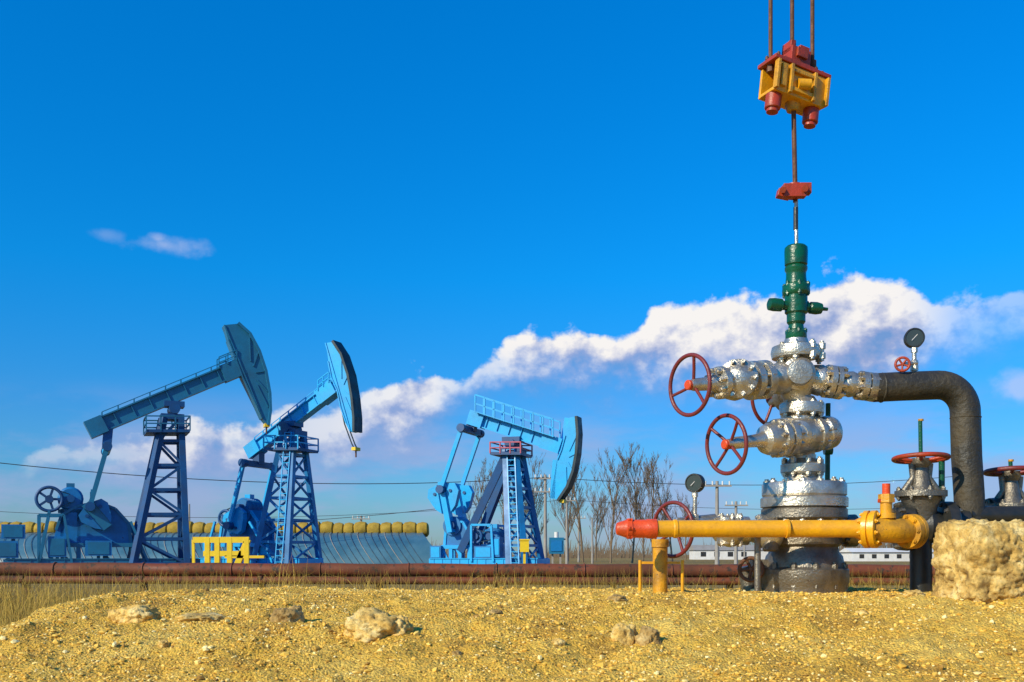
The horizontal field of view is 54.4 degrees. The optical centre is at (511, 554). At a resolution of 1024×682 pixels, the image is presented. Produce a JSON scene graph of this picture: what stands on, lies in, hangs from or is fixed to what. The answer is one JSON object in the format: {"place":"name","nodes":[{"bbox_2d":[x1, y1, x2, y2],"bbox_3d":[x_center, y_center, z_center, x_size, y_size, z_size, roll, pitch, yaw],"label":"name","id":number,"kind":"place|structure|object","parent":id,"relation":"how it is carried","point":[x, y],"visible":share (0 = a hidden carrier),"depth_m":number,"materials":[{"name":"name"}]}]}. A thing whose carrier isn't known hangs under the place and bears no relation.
{"place":"outdoors","nodes":[
{"label":"outdoors","id":0,"kind":"place"},
{"bbox_2d":[0,566,934,625],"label":"dry grass","id":1,"kind":"structure","parent":0,"point":[16,609],"depth_m":11.72,"materials":[{"name":"brown plant"}]},
{"bbox_2d":[0,555,1023,681],"bbox_3d":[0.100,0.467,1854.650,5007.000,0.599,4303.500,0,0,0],"label":"ground","id":2,"kind":"structure","parent":0,"point":[413,674],"depth_m":3.71,"materials":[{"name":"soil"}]},
{"bbox_2d":[107,608,120,621],"bbox_3d":[-1.600,0.257,4.051,0.083,0.081,0.070,0,0,24],"label":"rock","id":3,"kind":"object","parent":2,"relation":"on","point":[112,614],"visible":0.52,"depth_m":4.03,"materials":[{"name":"stone"}]},
{"bbox_2d":[0,322,271,562],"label":"pump jack","id":4,"kind":"object","parent":2,"relation":"on","point":[99,528],"visible":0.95,"depth_m":39.98,"materials":[{"name":"blue metal"}]},
{"bbox_2d":[116,604,161,623],"bbox_3d":[-1.518,0.251,4.048,0.176,0.100,0.139,0,0,16],"label":"rock","id":5,"kind":"object","parent":2,"relation":"on","point":[137,613],"visible":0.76,"depth_m":4.00,"materials":[{"name":"stone"}]},
{"bbox_2d":[158,640,168,647],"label":"rock","id":6,"kind":"object","parent":2,"relation":"on","point":[163,643],"visible":0.99,"depth_m":3.59,"materials":[{"name":"stone"}]},
{"bbox_2d":[175,612,224,621],"bbox_3d":[-1.272,0.264,4.088,0.200,0.054,0.257,0,0,8],"label":"rock","id":7,"kind":"object","parent":2,"relation":"on","point":[205,616],"visible":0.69,"depth_m":4.01,"materials":[{"name":"stone"}]},
{"bbox_2d":[0,521,431,563],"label":"greenhouse","id":8,"kind":"object","parent":2,"relation":"on","point":[360,542],"visible":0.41,"depth_m":57.00,"materials":[{"name":"plastic"}]},
{"bbox_2d":[192,537,264,562],"bbox_3d":[-10.550,-0.030,37.000,2.696,1.276,0.180,0,0,0],"label":"yellow guard frame","id":9,"kind":"object","parent":2,"relation":"on","point":[229,554],"visible":0.76,"depth_m":36.92,"materials":[{"name":"yellow metal"}]},
{"bbox_2d":[199,340,361,563],"bbox_3d":[-10.317,-4.270,44.260,8.174,9.940,2.733,0,0,24],"label":"pump jack","id":10,"kind":"object","parent":2,"relation":"on","point":[248,515],"visible":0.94,"depth_m":43.57,"materials":[{"name":"blue paint"}]},
{"bbox_2d":[270,605,304,621],"bbox_3d":[-0.890,0.259,3.950,0.116,0.119,0.150,0,0,33],"label":"rock","id":11,"kind":"object","parent":2,"relation":"on","point":[294,613],"visible":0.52,"depth_m":3.90,"materials":[{"name":"brown stone"}]},
{"bbox_2d":[352,516,369,520],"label":"utility pole","id":12,"kind":"object","parent":2,"relation":"on","point":[361,518],"visible":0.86,"depth_m":74.85,"materials":[{"name":"concrete"}]},
{"bbox_2d":[343,607,396,642],"bbox_3d":[-0.527,0.273,3.714,0.220,0.158,0.247,0,0,-25],"label":"rock","id":13,"kind":"object","parent":2,"relation":"on","point":[366,624],"visible":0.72,"depth_m":3.63,"materials":[{"name":"stone"}]},
{"bbox_2d":[390,615,413,635],"bbox_3d":[-0.431,0.274,3.699,0.129,0.104,0.104,0,0,32],"label":"rock","id":14,"kind":"object","parent":2,"relation":"on","point":[403,625],"visible":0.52,"depth_m":3.66,"materials":[{"name":"stone"}]},
{"bbox_2d":[452,650,461,654],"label":"rock","id":15,"kind":"object","parent":2,"relation":"on","point":[457,652],"visible":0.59,"depth_m":3.44,"materials":[{"name":"brown stone"}]},
{"bbox_2d":[0,562,935,601],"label":"rusty pipeline","id":16,"kind":"object","parent":2,"relation":"on","point":[99,570],"visible":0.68,"depth_m":14.12,"materials":[{"name":"metal"}]},
{"bbox_2d":[466,458,490,527],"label":"bare tree","id":17,"kind":"object","parent":2,"relation":"on","point":[479,481],"visible":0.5,"depth_m":87.75,"materials":[{"name":"brown plant"}]},
{"bbox_2d":[489,609,502,613],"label":"rock","id":18,"kind":"object","parent":2,"relation":"on","point":[496,611],"visible":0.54,"depth_m":4.18,"materials":[{"name":"brown stone"}]},
{"bbox_2d":[488,461,515,528],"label":"bare tree","id":19,"kind":"object","parent":2,"relation":"on","point":[491,471],"visible":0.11,"depth_m":95.34,"materials":[{"name":"brown plant"}]},
{"bbox_2d":[427,394,582,563],"bbox_3d":[-0.241,-3.130,43.104,6.667,7.660,2.733,0,0,20],"label":"pump jack","id":20,"kind":"object","parent":2,"relation":"on","point":[462,533],"visible":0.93,"depth_m":42.73,"materials":[{"name":"blue paint"}]},
{"bbox_2d":[519,539,529,563],"bbox_3d":[0.499,0.024,40.000,0.420,1.316,0.360,0,0,0],"label":"control cabinet","id":21,"kind":"object","parent":2,"relation":"on","point":[524,546],"visible":0.88,"depth_m":39.85,"materials":[{"name":"yellow metal"}]},
{"bbox_2d":[511,453,549,555],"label":"bare tree","id":22,"kind":"object","parent":2,"relation":"on","point":[540,500],"visible":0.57,"depth_m":99.53,"materials":[{"name":"brown plant"}]},
{"bbox_2d":[534,474,550,557],"bbox_3d":[2.008,-2.021,59.980,1.400,5.642,0.280,0,0,0],"label":"utility pole","id":23,"kind":"object","parent":2,"relation":"on","point":[545,491],"visible":0.77,"depth_m":59.91,"materials":[{"name":"concrete"}]},
{"bbox_2d":[0,463,951,522],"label":"power line","id":24,"kind":"object","parent":23,"relation":"attached to","point":[379,483],"visible":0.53,"depth_m":59.99,"materials":[{"name":"metal"}]},
{"bbox_2d":[549,532,565,563],"bbox_3d":[2.490,-0.180,54.980,0.938,2.165,0.540,0,0,0],"label":"transformer","id":25,"kind":"object","parent":2,"relation":"on","point":[556,544],"visible":0.94,"depth_m":54.75,"materials":[{"name":"metal"}]},
{"bbox_2d":[551,638,565,645],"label":"rock","id":26,"kind":"object","parent":2,"relation":"on","point":[558,641],"visible":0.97,"depth_m":3.59,"materials":[{"name":"stone"}]},
{"bbox_2d":[547,458,587,560],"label":"bare tree","id":27,"kind":"object","parent":2,"relation":"on","point":[560,512],"visible":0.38,"depth_m":110.12,"materials":[{"name":"brown plant"}]},
{"bbox_2d":[565,497,575,563],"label":"utility pole","id":28,"kind":"object","parent":2,"relation":"on","point":[566,552],"visible":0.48,"depth_m":74.91,"materials":[{"name":"concrete"}]},
{"bbox_2d":[561,474,587,562],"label":"bare tree","id":29,"kind":"object","parent":2,"relation":"on","point":[573,508],"visible":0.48,"depth_m":89.59,"materials":[{"name":"brown plant"}]},
{"bbox_2d":[222,555,933,589],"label":"grass tufts","id":30,"kind":"object","parent":2,"relation":"on","point":[444,587],"visible":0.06,"depth_m":5.96,"materials":[{"name":"brown plant"}]},
{"bbox_2d":[571,516,585,561],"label":"utility pole","id":31,"kind":"object","parent":2,"relation":"on","point":[578,555],"visible":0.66,"depth_m":94.92,"materials":[{"name":"concrete"}]},
{"bbox_2d":[591,518,592,563],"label":"utility pole","id":32,"kind":"object","parent":2,"relation":"on","point":[592,543],"visible":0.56,"depth_m":79.94,"materials":[{"name":"concrete"}]},
{"bbox_2d":[585,465,611,560],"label":"bare tree","id":33,"kind":"object","parent":2,"relation":"on","point":[597,518],"visible":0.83,"depth_m":119.74,"materials":[{"name":"brown plant"}]},
{"bbox_2d":[592,442,637,562],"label":"bare tree","id":34,"kind":"object","parent":2,"relation":"on","point":[615,501],"visible":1,"depth_m":84.69,"materials":[{"name":"brown plant"}]},
{"bbox_2d":[607,594,627,600],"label":"rock","id":35,"kind":"object","parent":2,"relation":"on","point":[615,597],"visible":0.77,"depth_m":4.46,"materials":[{"name":"brown stone"}]},
{"bbox_2d":[610,622,637,644],"bbox_3d":[0.417,0.317,3.716,0.101,0.130,0.125,0,0,41],"label":"rock","id":36,"kind":"object","parent":2,"relation":"on","point":[623,633],"visible":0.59,"depth_m":3.68,"materials":[{"name":"stone"}]},
{"bbox_2d":[609,441,653,562],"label":"bare tree","id":37,"kind":"object","parent":2,"relation":"on","point":[636,494],"visible":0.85,"depth_m":86.15,"materials":[{"name":"brown plant"}]},
{"bbox_2d":[619,468,656,560],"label":"bare tree","id":38,"kind":"object","parent":2,"relation":"on","point":[643,541],"visible":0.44,"depth_m":110.16,"materials":[{"name":"brown plant"}]},
{"bbox_2d":[635,626,661,645],"bbox_3d":[0.503,0.317,3.681,0.091,0.112,0.118,0,0,-16],"label":"rock","id":39,"kind":"object","parent":2,"relation":"on","point":[646,635],"visible":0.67,"depth_m":3.65,"materials":[{"name":"brown stone"}]},
{"bbox_2d":[631,452,672,560],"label":"bare tree","id":40,"kind":"object","parent":2,"relation":"on","point":[651,474],"visible":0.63,"depth_m":93.72,"materials":[{"name":"brown plant"}]},
{"bbox_2d":[636,458,676,560],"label":"bare tree","id":41,"kind":"object","parent":2,"relation":"on","point":[661,503],"visible":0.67,"depth_m":90.69,"materials":[{"name":"brown plant"}]},
{"bbox_2d":[431,534,892,557],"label":"distant scrub","id":42,"kind":"object","parent":2,"relation":"on","point":[600,553],"visible":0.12,"depth_m":213.82,"materials":[{"name":"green plant"}]},
{"bbox_2d":[674,489,698,560],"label":"bare tree","id":43,"kind":"object","parent":2,"relation":"on","point":[683,511],"visible":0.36,"depth_m":119.98,"materials":[{"name":"brown plant"}]},
{"bbox_2d":[705,481,731,563],"bbox_3d":[10.302,-1.454,49.980,1.400,4.507,0.280,0,0,0],"label":"utility pole","id":44,"kind":"object","parent":2,"relation":"on","point":[716,485],"visible":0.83,"depth_m":49.91,"materials":[{"name":"concrete"}]},
{"bbox_2d":[689,545,768,559],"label":"farmhouse","id":45,"kind":"object","parent":2,"relation":"on","point":[701,552],"visible":0.59,"depth_m":147.50,"materials":[{"name":"paint"}]},
{"bbox_2d":[725,501,747,563],"bbox_3d":[13.504,-1.214,59.980,1.400,4.028,0.280,0,0,0],"label":"utility pole","id":46,"kind":"object","parent":2,"relation":"on","point":[735,552],"visible":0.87,"depth_m":59.91,"materials":[{"name":"concrete"}]},
{"bbox_2d":[616,483,928,592],"bbox_3d":[1.304,-0.072,5.085,1.568,0.569,0.381,0,0,0],"label":"yellow flow line","id":47,"kind":"object","parent":2,"relation":"on","point":[871,528],"visible":0.98,"depth_m":4.96,"materials":[{"name":"paint"}]},
{"bbox_2d":[653,0,984,592],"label":"oil wellhead","id":48,"kind":"object","parent":2,"relation":"on","point":[802,429],"visible":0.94,"depth_m":5.25,"materials":[{"name":"metal"}]},
{"bbox_2d":[855,610,868,614],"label":"rock","id":49,"kind":"object","parent":2,"relation":"on","point":[860,612],"visible":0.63,"depth_m":4.19,"materials":[{"name":"stone"}]},
{"bbox_2d":[839,548,933,560],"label":"white shed","id":50,"kind":"structure","parent":2,"relation":"on","point":[870,554],"depth_m":108.00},
{"bbox_2d":[903,589,925,596],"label":"rock","id":51,"kind":"object","parent":2,"relation":"on","point":[915,592],"visible":0.69,"depth_m":4.57,"materials":[{"name":"stone"}]},
{"bbox_2d":[891,419,962,591],"bbox_3d":[2.179,-0.252,5.252,0.338,0.930,0.297,0,0,0],"label":"gate valve","id":52,"kind":"object","parent":2,"relation":"on","point":[920,492],"visible":0.66,"depth_m":5.20,"materials":[{"name":"metal"}]},
{"bbox_2d":[931,518,1023,603],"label":"boulder","id":53,"kind":"object","parent":2,"relation":"on","point":[977,560],"visible":0.81,"depth_m":4.51,"materials":[{"name":"beige stone"}]},
{"bbox_2d":[939,461,1023,521],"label":"manifold pipework","id":54,"kind":"object","parent":2,"relation":"on","point":[1000,513],"visible":0.43,"depth_m":5.29,"materials":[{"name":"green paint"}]},
{"bbox_2d":[983,459,1023,505],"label":"gate valve","id":55,"kind":"object","parent":2,"relation":"on","point":[1010,492],"visible":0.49,"depth_m":5.46,"materials":[{"name":"metal"}]},
{"bbox_2d":[0,0,1023,554],"label":"sky","id":56,"kind":"structure","parent":0,"point":[543,207],"materials":[{"name":"blue"}]}
]}

